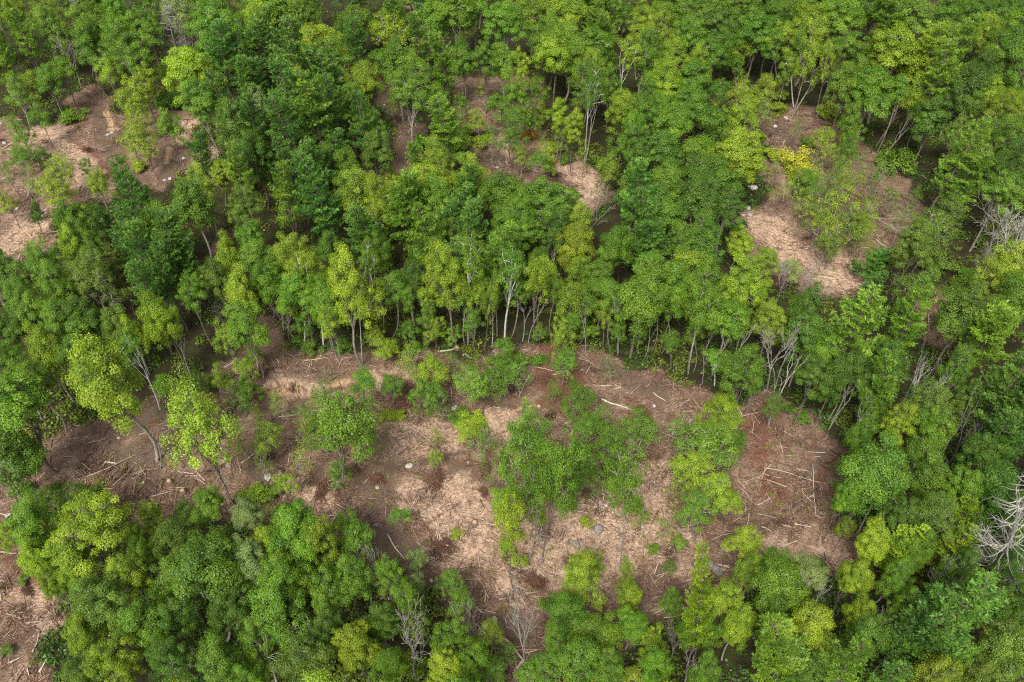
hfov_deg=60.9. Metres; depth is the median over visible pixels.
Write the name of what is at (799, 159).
shrub
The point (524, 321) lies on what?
dead tree
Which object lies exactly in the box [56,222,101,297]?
broadleaf tree
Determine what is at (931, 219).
young tree
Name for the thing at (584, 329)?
dead tree
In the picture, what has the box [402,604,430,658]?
broadleaf tree
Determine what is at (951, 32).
broadleaf tree
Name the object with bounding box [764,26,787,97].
edge tree
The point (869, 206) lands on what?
sapling
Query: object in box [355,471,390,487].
brush pile
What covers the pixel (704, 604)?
pine tree
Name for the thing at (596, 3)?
pine tree
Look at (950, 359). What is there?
dead tree
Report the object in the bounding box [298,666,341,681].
edge tree
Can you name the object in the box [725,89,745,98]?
shrub
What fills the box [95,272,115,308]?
dead tree
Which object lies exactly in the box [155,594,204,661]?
broadleaf tree
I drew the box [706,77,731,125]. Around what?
young tree
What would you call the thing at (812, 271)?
dead tree
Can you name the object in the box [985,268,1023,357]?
broadleaf tree
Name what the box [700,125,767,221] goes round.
broadleaf tree
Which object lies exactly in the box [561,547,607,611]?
broadleaf tree
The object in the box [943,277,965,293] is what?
shrub
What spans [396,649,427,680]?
shrub
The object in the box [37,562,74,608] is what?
broadleaf tree
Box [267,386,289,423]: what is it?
sapling
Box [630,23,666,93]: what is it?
broadleaf tree
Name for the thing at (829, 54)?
edge tree
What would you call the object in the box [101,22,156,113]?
broadleaf tree
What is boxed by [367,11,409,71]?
young tree
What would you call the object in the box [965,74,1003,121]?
broadleaf tree
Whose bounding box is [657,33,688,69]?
broadleaf tree
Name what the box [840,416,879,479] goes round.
broadleaf tree
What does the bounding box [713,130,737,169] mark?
young tree
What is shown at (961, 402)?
broadleaf tree
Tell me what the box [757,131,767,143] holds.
shrub
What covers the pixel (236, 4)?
young tree
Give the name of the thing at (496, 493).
young tree
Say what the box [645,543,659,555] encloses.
shrub
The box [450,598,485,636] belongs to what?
dead tree
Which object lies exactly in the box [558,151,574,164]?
shrub
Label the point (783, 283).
dead tree
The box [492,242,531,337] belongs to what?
birch tree
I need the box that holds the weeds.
[0,0,949,681]
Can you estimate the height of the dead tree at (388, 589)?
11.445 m
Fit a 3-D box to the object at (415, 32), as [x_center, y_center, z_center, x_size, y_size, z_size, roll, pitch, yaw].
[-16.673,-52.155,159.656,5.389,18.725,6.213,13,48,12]
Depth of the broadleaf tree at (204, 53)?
151.14 m
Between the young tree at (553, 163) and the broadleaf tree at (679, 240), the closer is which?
the broadleaf tree at (679, 240)
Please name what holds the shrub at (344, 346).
on the ground
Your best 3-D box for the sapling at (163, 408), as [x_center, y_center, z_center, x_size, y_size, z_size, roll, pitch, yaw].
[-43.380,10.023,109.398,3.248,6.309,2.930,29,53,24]
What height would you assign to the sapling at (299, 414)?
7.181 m
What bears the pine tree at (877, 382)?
on the ground
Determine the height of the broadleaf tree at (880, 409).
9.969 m
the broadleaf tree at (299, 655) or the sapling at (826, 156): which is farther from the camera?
the sapling at (826, 156)
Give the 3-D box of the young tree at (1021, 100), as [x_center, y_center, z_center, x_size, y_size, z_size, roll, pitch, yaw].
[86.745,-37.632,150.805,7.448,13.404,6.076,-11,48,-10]
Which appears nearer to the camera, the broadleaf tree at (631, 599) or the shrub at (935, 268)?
the broadleaf tree at (631, 599)
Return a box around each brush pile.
[17,583,37,599]
[80,147,98,153]
[304,476,330,505]
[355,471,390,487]
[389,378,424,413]
[419,534,461,556]
[423,460,447,496]
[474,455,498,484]
[475,484,488,497]
[509,564,552,593]
[538,373,557,386]
[579,487,596,499]
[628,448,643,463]
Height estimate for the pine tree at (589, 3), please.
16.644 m
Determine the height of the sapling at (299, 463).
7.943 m
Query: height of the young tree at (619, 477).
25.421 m
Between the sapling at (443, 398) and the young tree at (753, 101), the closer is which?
the sapling at (443, 398)
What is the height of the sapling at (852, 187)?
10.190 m
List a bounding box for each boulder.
[225,462,232,468]
[264,472,271,481]
[405,463,412,468]
[571,541,579,546]
[594,524,602,533]
[712,564,723,576]
[750,185,757,189]
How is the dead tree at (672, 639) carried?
on the ground
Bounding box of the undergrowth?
[0,0,1023,681]
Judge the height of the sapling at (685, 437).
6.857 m
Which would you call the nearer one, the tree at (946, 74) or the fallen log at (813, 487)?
the fallen log at (813, 487)
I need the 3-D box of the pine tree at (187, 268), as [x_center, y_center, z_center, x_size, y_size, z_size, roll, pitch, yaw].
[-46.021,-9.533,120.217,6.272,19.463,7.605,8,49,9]
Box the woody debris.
[0,9,949,681]
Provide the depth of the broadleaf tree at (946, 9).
163.58 m
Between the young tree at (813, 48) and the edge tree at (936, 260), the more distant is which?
the young tree at (813, 48)
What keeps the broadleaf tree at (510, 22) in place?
on the ground
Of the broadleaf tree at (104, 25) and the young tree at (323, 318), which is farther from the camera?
the broadleaf tree at (104, 25)
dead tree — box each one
[56,36,82,88]
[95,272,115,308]
[146,7,169,66]
[154,428,167,468]
[158,0,189,48]
[170,22,198,46]
[172,322,190,375]
[194,559,241,640]
[205,459,233,505]
[207,292,226,329]
[246,615,277,681]
[271,303,299,344]
[335,545,389,602]
[350,263,366,363]
[379,570,400,607]
[395,594,431,681]
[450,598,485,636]
[487,285,494,345]
[504,577,537,663]
[510,554,521,591]
[519,307,532,341]
[528,297,547,342]
[533,512,550,564]
[571,181,615,249]
[579,304,586,352]
[585,82,601,160]
[610,289,621,353]
[617,224,634,286]
[644,322,657,359]
[665,621,683,660]
[684,646,705,681]
[725,322,756,379]
[758,321,800,390]
[761,335,798,424]
[767,351,809,426]
[775,255,792,305]
[793,68,820,114]
[800,255,821,294]
[800,573,832,606]
[810,272,832,306]
[827,388,849,419]
[828,373,869,429]
[857,456,905,534]
[873,627,904,672]
[890,109,917,148]
[900,340,931,405]
[907,356,954,403]
[918,59,969,142]
[927,551,961,600]
[937,343,974,387]
[941,389,982,454]
[947,412,983,463]
[956,519,1001,578]
[962,483,1023,607]
[970,191,1023,260]
[974,242,993,277]
[976,472,1023,584]
[982,220,1016,273]
[987,205,1023,260]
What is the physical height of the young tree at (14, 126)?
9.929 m
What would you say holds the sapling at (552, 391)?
on the ground
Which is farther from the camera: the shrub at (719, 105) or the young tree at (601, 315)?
the shrub at (719, 105)
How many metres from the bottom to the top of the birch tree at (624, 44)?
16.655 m
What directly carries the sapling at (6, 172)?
on the ground
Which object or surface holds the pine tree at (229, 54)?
on the ground
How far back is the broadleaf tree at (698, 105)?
139.80 m
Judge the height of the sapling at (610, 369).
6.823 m
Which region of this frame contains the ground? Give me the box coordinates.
[0,0,1023,681]
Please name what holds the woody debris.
on the ground
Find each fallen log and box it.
[32,630,40,651]
[86,452,137,476]
[113,453,146,485]
[152,488,179,496]
[387,533,404,559]
[403,424,442,447]
[499,587,540,599]
[504,638,525,662]
[601,398,629,409]
[764,467,826,483]
[812,464,817,512]
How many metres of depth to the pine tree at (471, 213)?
119.73 m
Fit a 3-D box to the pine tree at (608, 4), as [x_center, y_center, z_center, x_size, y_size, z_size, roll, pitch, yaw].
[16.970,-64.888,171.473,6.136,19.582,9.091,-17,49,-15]
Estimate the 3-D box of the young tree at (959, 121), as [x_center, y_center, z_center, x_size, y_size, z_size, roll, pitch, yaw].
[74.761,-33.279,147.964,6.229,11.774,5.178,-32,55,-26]
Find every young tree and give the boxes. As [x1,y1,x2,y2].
[0,0,21,47]
[0,187,21,227]
[0,519,27,554]
[2,73,42,131]
[2,113,37,162]
[6,143,36,191]
[16,69,47,124]
[27,107,52,147]
[28,485,58,520]
[30,143,52,177]
[34,63,66,117]
[34,171,78,224]
[43,156,74,202]
[44,54,79,105]
[53,0,76,27]
[54,479,101,520]
[76,158,94,175]
[93,51,126,109]
[112,73,152,137]
[114,116,160,170]
[130,65,161,121]
[137,0,162,41]
[155,107,186,154]
[156,373,248,504]
[158,1,186,43]
[165,496,200,536]
[190,371,209,394]
[211,316,238,369]
[211,362,229,404]
[225,374,266,417]
[231,0,245,15]
[231,357,259,394]
[245,345,263,366]
[249,420,284,467]
[266,501,285,529]
[270,473,301,501]
[288,305,314,340]
[304,405,332,456]
[310,390,380,501]
[316,310,342,364]
[326,457,352,491]
[332,507,364,548]
[337,3,373,60]
[339,521,376,559]
[346,419,377,462]
[347,363,378,408]
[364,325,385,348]
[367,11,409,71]
[371,337,399,365]
[380,0,403,37]
[380,372,405,407]
[386,271,408,321]
[386,506,413,534]
[396,319,422,343]
[403,547,428,573]
[404,571,425,600]
[406,376,441,424]
[410,24,435,76]
[410,351,450,401]
[414,300,442,341]
[422,316,446,345]
[426,448,443,471]
[434,45,457,102]
[434,568,469,600]
[444,324,461,345]
[444,587,475,619]
[451,362,490,413]
[453,93,471,125]
[455,418,482,455]
[462,306,486,345]
[468,107,487,132]
[468,632,493,656]
[471,616,506,653]
[476,350,522,402]
[478,655,508,681]
[479,267,500,350]
[483,92,507,135]
[488,486,519,525]
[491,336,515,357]
[493,490,526,588]
[494,103,526,152]
[494,124,529,168]
[495,419,545,523]
[495,641,517,666]
[501,76,529,123]
[506,460,561,559]
[512,654,543,681]
[513,145,530,172]
[514,394,554,467]
[518,75,552,124]
[521,108,539,143]
[523,254,551,349]
[525,424,590,561]
[526,150,552,173]
[532,322,548,348]
[532,645,562,681]
[543,153,556,183]
[549,315,577,361]
[549,342,578,384]
[553,281,587,346]
[556,438,599,502]
[558,379,597,431]
[559,308,588,350]
[567,412,603,441]
[571,59,597,122]
[577,325,600,340]
[587,418,626,464]
[587,549,607,582]
[592,293,616,346]
[595,152,621,204]
[603,439,645,569]
[609,313,627,352]
[612,0,633,49]
[613,554,635,613]
[615,161,643,222]
[617,403,660,455]
[631,319,648,351]
[637,621,666,657]
[659,329,681,368]
[661,557,677,581]
[665,448,717,494]
[670,419,740,474]
[673,486,720,541]
[689,470,743,517]
[703,102,734,141]
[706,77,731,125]
[712,487,743,526]
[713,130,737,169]
[724,92,761,136]
[729,426,747,453]
[730,28,757,84]
[734,92,761,126]
[753,305,782,353]
[757,72,776,118]
[759,391,785,433]
[771,87,788,99]
[775,64,793,101]
[777,258,804,298]
[791,13,826,117]
[809,126,835,164]
[810,205,832,248]
[812,229,841,271]
[816,32,845,118]
[831,133,858,173]
[832,515,857,552]
[836,113,861,158]
[841,211,874,256]
[874,88,929,147]
[890,269,941,338]
[908,205,958,274]
[919,191,970,237]
[934,111,969,169]
[970,118,1004,176]
[996,0,1023,41]
[999,88,1023,152]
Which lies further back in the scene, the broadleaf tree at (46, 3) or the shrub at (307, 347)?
the broadleaf tree at (46, 3)
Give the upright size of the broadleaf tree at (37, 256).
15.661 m
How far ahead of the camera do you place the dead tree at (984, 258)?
122.68 m
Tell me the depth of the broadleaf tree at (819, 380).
104.30 m
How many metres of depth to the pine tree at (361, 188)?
128.62 m
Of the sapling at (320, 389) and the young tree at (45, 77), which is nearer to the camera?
the sapling at (320, 389)
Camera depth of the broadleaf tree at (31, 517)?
89.19 m
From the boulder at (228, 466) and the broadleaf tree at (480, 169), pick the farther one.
the broadleaf tree at (480, 169)
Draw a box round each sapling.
[0,160,25,197]
[13,128,38,171]
[22,171,49,210]
[48,146,79,188]
[116,135,137,157]
[125,100,155,143]
[130,131,161,179]
[155,403,176,433]
[163,356,213,460]
[198,390,228,424]
[200,403,243,485]
[232,433,256,466]
[248,404,265,434]
[252,445,275,481]
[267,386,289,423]
[289,399,313,428]
[289,446,313,484]
[295,412,318,467]
[300,370,347,456]
[360,396,385,429]
[363,426,386,459]
[383,90,396,121]
[393,341,417,382]
[429,426,442,450]
[430,384,452,428]
[442,351,462,388]
[455,114,471,144]
[458,136,479,159]
[465,364,500,413]
[465,423,496,462]
[476,74,488,97]
[478,122,503,162]
[479,439,518,497]
[497,80,513,113]
[507,361,532,400]
[531,100,549,133]
[532,135,552,162]
[540,429,570,528]
[542,376,562,406]
[550,131,572,154]
[577,143,593,174]
[581,462,617,503]
[590,173,612,201]
[590,399,620,441]
[599,354,619,388]
[610,431,652,473]
[631,506,652,529]
[654,411,691,457]
[654,517,675,543]
[663,467,698,512]
[675,422,697,455]
[710,424,744,467]
[725,67,752,104]
[726,80,749,104]
[747,93,772,130]
[751,97,776,130]
[760,89,775,119]
[767,156,786,186]
[770,174,798,216]
[785,167,808,206]
[790,117,806,144]
[793,190,815,229]
[794,176,826,226]
[798,203,838,253]
[805,159,827,196]
[808,139,839,175]
[812,158,847,209]
[816,184,865,241]
[818,219,846,269]
[819,151,854,196]
[825,203,862,253]
[837,167,874,220]
[841,152,868,192]
[844,198,881,243]
[844,223,872,257]
[857,161,905,218]
[866,154,887,194]
[872,184,900,225]
[883,203,919,248]
[886,254,914,296]
[904,184,922,215]
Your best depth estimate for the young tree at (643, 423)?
103.96 m
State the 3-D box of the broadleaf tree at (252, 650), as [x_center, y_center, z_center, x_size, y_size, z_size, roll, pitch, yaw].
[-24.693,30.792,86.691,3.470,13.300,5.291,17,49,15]
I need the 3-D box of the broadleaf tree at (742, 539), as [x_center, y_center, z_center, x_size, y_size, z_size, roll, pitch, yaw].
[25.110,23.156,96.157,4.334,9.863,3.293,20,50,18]
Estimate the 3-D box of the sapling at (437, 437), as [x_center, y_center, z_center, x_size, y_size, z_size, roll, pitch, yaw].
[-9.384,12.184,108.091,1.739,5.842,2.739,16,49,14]
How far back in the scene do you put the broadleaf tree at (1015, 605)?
84.57 m
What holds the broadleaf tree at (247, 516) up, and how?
on the ground
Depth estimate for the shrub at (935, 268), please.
130.76 m
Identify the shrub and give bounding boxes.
[0,643,13,657]
[17,572,31,586]
[44,480,66,500]
[57,107,89,123]
[63,592,86,608]
[67,484,97,500]
[130,159,148,172]
[148,373,175,395]
[153,89,182,110]
[158,380,187,398]
[168,667,191,681]
[175,367,202,396]
[201,371,233,389]
[235,481,268,505]
[258,481,283,502]
[285,334,304,349]
[301,338,325,356]
[331,337,352,354]
[379,408,396,420]
[393,409,405,421]
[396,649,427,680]
[404,339,421,355]
[413,132,435,149]
[443,125,474,152]
[448,405,472,425]
[450,527,464,540]
[457,409,487,431]
[472,132,495,148]
[485,355,495,364]
[498,539,515,555]
[499,350,532,371]
[508,554,528,566]
[522,129,536,138]
[529,511,546,526]
[530,353,550,365]
[542,141,564,153]
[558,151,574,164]
[579,515,596,528]
[599,458,631,489]
[623,664,645,681]
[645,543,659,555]
[670,533,688,550]
[693,120,715,132]
[709,94,722,106]
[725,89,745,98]
[737,84,763,104]
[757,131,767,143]
[764,101,787,117]
[765,146,782,160]
[776,400,793,414]
[777,145,813,173]
[783,161,803,181]
[791,407,811,425]
[797,136,815,147]
[815,100,836,119]
[815,556,827,569]
[831,113,842,122]
[853,557,878,571]
[865,247,883,262]
[875,147,918,174]
[886,248,913,265]
[916,250,959,274]
[931,311,945,324]
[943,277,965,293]
[956,267,984,284]
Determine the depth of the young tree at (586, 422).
104.37 m
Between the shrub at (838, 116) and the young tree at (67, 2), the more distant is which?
the young tree at (67, 2)
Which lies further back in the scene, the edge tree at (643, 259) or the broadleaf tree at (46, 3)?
the broadleaf tree at (46, 3)
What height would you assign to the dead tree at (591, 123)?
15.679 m
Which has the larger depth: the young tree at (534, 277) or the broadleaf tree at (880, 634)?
the young tree at (534, 277)
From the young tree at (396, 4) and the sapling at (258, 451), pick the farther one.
the young tree at (396, 4)
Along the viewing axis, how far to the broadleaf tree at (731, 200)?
123.94 m
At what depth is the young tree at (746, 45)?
163.10 m
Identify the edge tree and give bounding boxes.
[25,1,45,64]
[49,27,78,68]
[155,61,174,95]
[238,0,264,47]
[270,272,288,325]
[275,290,299,344]
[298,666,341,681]
[319,284,339,360]
[328,19,348,67]
[332,0,355,10]
[361,18,381,54]
[364,673,400,681]
[366,277,391,330]
[376,270,408,337]
[401,286,414,343]
[413,287,434,328]
[442,671,479,681]
[454,280,480,346]
[468,272,493,343]
[477,26,491,48]
[484,266,511,335]
[485,0,505,41]
[502,277,531,337]
[536,255,560,332]
[537,0,561,16]
[547,273,561,343]
[553,277,565,307]
[566,61,606,139]
[568,282,598,344]
[598,277,624,346]
[608,0,629,44]
[612,280,630,342]
[633,251,662,324]
[642,51,678,86]
[651,297,667,351]
[654,282,681,353]
[672,246,709,321]
[682,134,716,198]
[682,316,704,371]
[703,309,719,366]
[707,0,719,13]
[723,52,745,88]
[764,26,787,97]
[792,23,808,104]
[817,36,835,121]
[877,73,911,151]
[915,244,941,296]
[956,19,981,48]
[996,7,1023,76]
[1009,319,1023,368]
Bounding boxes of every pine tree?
[0,31,13,83]
[0,34,26,113]
[0,47,11,96]
[0,250,4,307]
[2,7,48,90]
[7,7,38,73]
[28,199,44,233]
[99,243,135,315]
[106,200,162,296]
[108,153,138,213]
[111,164,161,240]
[120,216,173,320]
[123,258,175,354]
[145,206,203,312]
[147,239,188,330]
[149,205,207,307]
[185,128,221,189]
[189,0,210,40]
[201,16,245,127]
[203,67,236,147]
[212,16,245,93]
[223,139,260,223]
[233,54,272,129]
[233,54,280,156]
[236,1,282,87]
[237,89,274,183]
[252,141,281,209]
[258,88,312,204]
[263,57,305,175]
[265,14,315,132]
[267,159,299,246]
[269,67,312,141]
[269,136,309,234]
[278,0,309,64]
[285,65,335,168]
[290,148,343,240]
[296,135,335,229]
[300,42,351,136]
[300,87,336,190]
[315,127,347,211]
[319,72,356,167]
[341,12,366,59]
[342,205,383,284]
[343,16,369,66]
[346,89,373,177]
[349,0,367,8]
[354,185,378,229]
[377,225,393,273]
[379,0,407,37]
[380,211,392,251]
[384,166,427,274]
[401,0,422,27]
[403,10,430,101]
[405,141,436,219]
[408,201,450,305]
[410,0,429,39]
[419,92,468,169]
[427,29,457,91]
[434,235,477,317]
[437,181,476,245]
[448,162,483,214]
[451,194,488,285]
[476,220,517,313]
[478,0,489,28]
[576,0,607,36]
[581,0,614,24]
[582,0,608,37]
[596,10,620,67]
[613,156,657,260]
[625,185,678,280]
[677,538,715,671]
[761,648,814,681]
[816,281,890,371]
[849,258,862,280]
[849,347,906,430]
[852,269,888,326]
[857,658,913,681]
[860,247,888,284]
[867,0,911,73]
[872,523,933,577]
[876,274,937,355]
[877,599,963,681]
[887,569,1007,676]
[902,21,952,130]
[920,113,991,218]
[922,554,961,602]
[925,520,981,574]
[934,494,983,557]
[935,13,982,107]
[938,150,994,238]
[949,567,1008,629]
[953,299,1023,407]
[957,341,1023,443]
[982,384,1023,469]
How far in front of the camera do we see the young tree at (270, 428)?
102.34 m
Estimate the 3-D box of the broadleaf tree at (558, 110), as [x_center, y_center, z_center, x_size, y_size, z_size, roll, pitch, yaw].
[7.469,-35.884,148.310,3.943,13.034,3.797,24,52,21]
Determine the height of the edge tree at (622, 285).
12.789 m
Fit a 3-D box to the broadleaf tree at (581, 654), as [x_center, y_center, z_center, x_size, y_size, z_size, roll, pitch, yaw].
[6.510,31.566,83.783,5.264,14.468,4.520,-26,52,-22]
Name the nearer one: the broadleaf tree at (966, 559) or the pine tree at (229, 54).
the broadleaf tree at (966, 559)
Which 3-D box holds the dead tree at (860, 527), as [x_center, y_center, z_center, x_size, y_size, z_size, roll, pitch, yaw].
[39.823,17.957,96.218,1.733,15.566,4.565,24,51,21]
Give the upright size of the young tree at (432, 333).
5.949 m
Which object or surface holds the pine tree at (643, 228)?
on the ground
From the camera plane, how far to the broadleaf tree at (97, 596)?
83.31 m
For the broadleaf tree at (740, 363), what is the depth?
103.12 m
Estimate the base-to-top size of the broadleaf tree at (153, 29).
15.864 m
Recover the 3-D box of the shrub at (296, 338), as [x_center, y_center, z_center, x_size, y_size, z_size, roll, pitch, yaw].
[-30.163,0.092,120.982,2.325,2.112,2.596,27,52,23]
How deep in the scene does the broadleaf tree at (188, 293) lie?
114.89 m
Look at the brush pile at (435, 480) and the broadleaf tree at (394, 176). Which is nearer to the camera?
the brush pile at (435, 480)
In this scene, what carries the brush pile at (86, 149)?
on the ground
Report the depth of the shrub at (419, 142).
152.48 m
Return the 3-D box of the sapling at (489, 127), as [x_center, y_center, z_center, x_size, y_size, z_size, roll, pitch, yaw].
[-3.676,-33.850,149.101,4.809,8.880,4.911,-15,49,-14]
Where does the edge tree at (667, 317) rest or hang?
on the ground
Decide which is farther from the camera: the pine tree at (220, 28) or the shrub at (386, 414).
the pine tree at (220, 28)
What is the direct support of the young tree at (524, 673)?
on the ground
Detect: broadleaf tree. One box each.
[0,0,34,57]
[0,249,28,293]
[0,309,26,359]
[0,341,42,419]
[0,368,58,473]
[0,426,49,499]
[1,274,43,323]
[3,486,73,571]
[13,359,66,431]
[14,288,65,370]
[16,529,65,594]
[19,236,70,304]
[22,321,73,401]
[29,0,67,58]
[33,3,74,79]
[34,261,79,308]
[35,297,89,345]
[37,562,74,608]
[40,537,94,588]
[43,488,134,593]
[48,198,100,273]
[51,334,103,375]
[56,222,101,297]
[59,654,110,681]
[61,328,158,462]
[61,604,116,658]
[63,0,113,76]
[63,294,106,341]
[66,245,130,306]
[67,570,137,652]
[68,15,113,95]
[72,0,105,10]
[73,230,115,294]
[80,633,145,681]
[82,202,121,263]
[84,165,117,216]
[96,13,137,88]
[100,0,136,30]
[100,301,140,373]
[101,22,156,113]
[102,553,153,608]
[109,597,171,668]
[115,312,150,374]
[117,521,159,575]
[120,5,166,81]
[135,199,184,238]
[135,498,170,549]
[136,288,189,375]
[143,634,202,681]
[146,547,206,621]
[149,514,195,559]
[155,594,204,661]
[160,0,194,44]
[161,45,227,140]
[166,525,252,606]
[170,170,217,260]
[174,270,211,344]
[178,75,222,158]
[182,0,237,87]
[182,160,217,236]
[189,484,224,536]
[190,30,230,94]
[196,627,259,681]
[198,0,234,43]
[198,255,232,311]
[205,96,261,187]
[205,581,260,654]
[208,158,248,204]
[209,9,261,56]
[213,229,242,281]
[221,298,272,378]
[224,260,258,341]
[225,182,264,231]
[226,533,268,589]
[229,128,273,208]
[229,496,266,546]
[229,662,271,681]
[233,218,267,287]
[235,238,282,317]
[237,611,278,673]
[240,81,275,159]
[242,0,282,59]
[247,558,314,650]
[248,258,283,329]
[250,524,293,556]
[254,0,291,43]
[257,549,317,618]
[265,496,320,583]
[267,631,336,681]
[271,230,319,273]
[275,266,318,350]
[284,0,322,30]
[287,20,347,69]
[289,250,334,329]
[298,32,355,117]
[300,512,344,581]
[307,561,351,631]
[308,272,338,352]
[310,605,346,665]
[312,229,342,298]
[326,241,386,365]
[328,164,382,221]
[330,618,382,681]
[333,145,364,202]
[334,553,376,618]
[338,80,364,152]
[343,59,386,109]
[356,107,389,176]
[357,229,393,305]
[359,127,394,195]
[361,170,397,245]
[361,601,400,647]
[368,35,422,122]
[368,645,408,681]
[371,552,408,610]
[382,166,402,201]
[386,58,441,159]
[389,582,428,644]
[396,256,431,322]
[402,159,451,223]
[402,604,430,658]
[412,213,450,289]
[416,172,453,216]
[420,0,459,68]
[420,133,454,181]
[420,238,479,345]
[424,80,449,116]
[426,647,465,681]
[429,615,475,658]
[430,0,478,74]
[444,217,465,271]
[447,34,475,112]
[448,152,491,231]
[457,638,495,681]
[465,0,488,60]
[470,39,501,113]
[477,168,524,217]
[480,0,532,80]
[481,221,519,264]
[488,42,517,94]
[490,196,534,257]
[506,200,545,260]
[507,184,535,255]
[511,45,531,109]
[512,0,547,65]
[522,175,579,263]
[525,12,560,94]
[527,244,551,310]
[532,23,577,107]
[536,590,587,642]
[537,207,572,265]
[543,19,585,103]
[543,623,572,679]
[544,97,567,159]
[544,188,583,216]
[545,0,589,72]
[554,220,597,274]
[554,634,606,681]
[561,107,584,171]
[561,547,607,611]
[562,198,593,278]
[564,254,591,313]
[566,23,617,109]
[567,609,624,661]
[572,46,609,121]
[584,259,618,330]
[585,646,631,681]
[593,223,634,273]
[597,61,623,132]
[604,88,644,164]
[606,110,645,172]
[614,248,672,357]
[615,605,649,649]
[616,580,642,611]
[620,123,652,184]
[625,0,658,79]
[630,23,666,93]
[632,73,661,127]
[633,91,675,171]
[637,643,675,681]
[638,182,685,246]
[643,6,678,81]
[644,59,687,139]
[644,128,684,177]
[646,160,686,247]
[650,0,684,24]
[651,101,693,174]
[653,259,693,347]
[655,218,693,263]
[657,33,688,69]
[657,586,683,624]
[665,174,725,232]
[669,0,720,56]
[671,12,711,68]
[672,150,738,227]
[673,57,712,143]
[673,82,719,165]
[674,602,724,667]
[679,208,724,297]
[679,254,726,374]
[684,42,712,76]
[686,649,722,681]
[690,165,744,250]
[692,390,744,438]
[693,25,736,99]
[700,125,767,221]
[701,6,739,77]
[704,297,753,375]
[707,577,744,625]
[712,179,749,258]
[714,343,765,426]
[714,595,758,659]
[717,0,760,70]
[718,252,773,347]
[720,523,763,573]
[725,222,756,275]
[730,550,762,594]
[733,8,774,83]
[734,0,779,67]
[747,297,786,357]
[749,555,811,638]
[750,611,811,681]
[752,246,781,290]
[752,600,791,649]
[755,546,800,598]
[756,20,799,93]
[761,0,796,79]
[779,310,831,386]
[779,649,825,681]
[785,1,832,85]
[785,279,823,361]
[786,0,834,61]
[787,598,836,659]
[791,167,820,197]
[792,353,833,426]
[792,550,829,589]
[799,331,846,399]
[814,355,847,424]
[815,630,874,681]
[820,0,867,83]
[820,29,873,108]
[822,479,862,543]
[823,56,872,141]
[829,427,909,528]
[830,348,874,421]
[830,559,875,615]
[836,98,867,159]
[837,607,892,673]
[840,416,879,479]
[840,591,876,637]
[842,0,880,63]
[848,65,898,155]
[854,392,890,445]
[854,515,890,566]
[858,0,888,60]
[866,20,926,124]
[872,338,909,389]
[874,555,916,603]
[876,494,921,540]
[879,402,921,449]
[884,584,919,625]
[885,0,936,76]
[888,436,950,513]
[890,37,933,119]
[890,222,941,299]
[890,529,939,583]
[897,0,929,37]
[900,375,962,450]
[901,490,959,543]
[905,405,956,467]
[906,650,969,681]
[908,94,953,166]
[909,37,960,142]
[919,17,963,93]
[925,0,968,52]
[930,642,982,681]
[931,278,992,374]
[933,464,991,531]
[936,344,975,407]
[939,61,994,141]
[945,540,981,590]
[947,293,999,373]
[948,431,1005,504]
[949,378,979,420]
[951,120,994,196]
[955,0,999,62]
[955,651,1004,681]
[957,46,1003,127]
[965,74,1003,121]
[966,11,1002,60]
[967,461,1019,538]
[969,167,1023,251]
[969,238,1023,300]
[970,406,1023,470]
[977,23,1023,103]
[977,618,1023,681]
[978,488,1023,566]
[979,112,1023,202]
[979,134,1023,227]
[980,0,1023,54]
[981,546,1023,594]
[981,573,1023,644]
[982,0,1019,48]
[983,86,1023,145]
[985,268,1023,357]
[998,57,1023,100]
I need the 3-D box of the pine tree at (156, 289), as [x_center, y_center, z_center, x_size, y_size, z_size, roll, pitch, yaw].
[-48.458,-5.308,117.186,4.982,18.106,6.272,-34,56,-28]
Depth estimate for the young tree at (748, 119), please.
143.08 m
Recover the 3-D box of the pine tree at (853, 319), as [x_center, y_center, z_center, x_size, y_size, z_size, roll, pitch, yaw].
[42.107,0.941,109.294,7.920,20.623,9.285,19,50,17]
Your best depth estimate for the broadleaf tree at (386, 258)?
119.18 m
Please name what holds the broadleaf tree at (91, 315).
on the ground
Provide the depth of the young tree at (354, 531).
92.76 m
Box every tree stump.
[166,478,172,484]
[179,488,186,494]
[471,519,478,527]
[536,404,541,410]
[776,245,782,250]
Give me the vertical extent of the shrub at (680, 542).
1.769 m
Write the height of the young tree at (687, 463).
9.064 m
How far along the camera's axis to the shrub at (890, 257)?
132.65 m
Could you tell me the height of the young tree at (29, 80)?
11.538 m
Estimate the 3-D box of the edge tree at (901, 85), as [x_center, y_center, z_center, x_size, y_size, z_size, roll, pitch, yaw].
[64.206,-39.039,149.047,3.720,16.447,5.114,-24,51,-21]
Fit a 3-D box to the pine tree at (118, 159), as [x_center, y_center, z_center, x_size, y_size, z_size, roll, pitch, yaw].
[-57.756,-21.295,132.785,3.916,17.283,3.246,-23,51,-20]
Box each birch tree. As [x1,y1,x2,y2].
[112,329,160,408]
[282,250,311,340]
[308,280,331,344]
[361,235,380,319]
[455,222,485,343]
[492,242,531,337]
[580,62,605,163]
[617,34,642,85]
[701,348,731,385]
[778,51,802,106]
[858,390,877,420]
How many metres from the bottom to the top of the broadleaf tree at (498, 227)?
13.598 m
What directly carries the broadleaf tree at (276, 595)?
on the ground
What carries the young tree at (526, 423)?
on the ground
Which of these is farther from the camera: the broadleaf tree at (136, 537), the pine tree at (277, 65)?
the pine tree at (277, 65)
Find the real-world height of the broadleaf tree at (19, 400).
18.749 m
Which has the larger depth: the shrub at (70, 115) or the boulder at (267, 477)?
the shrub at (70, 115)
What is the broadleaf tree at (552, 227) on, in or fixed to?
on the ground

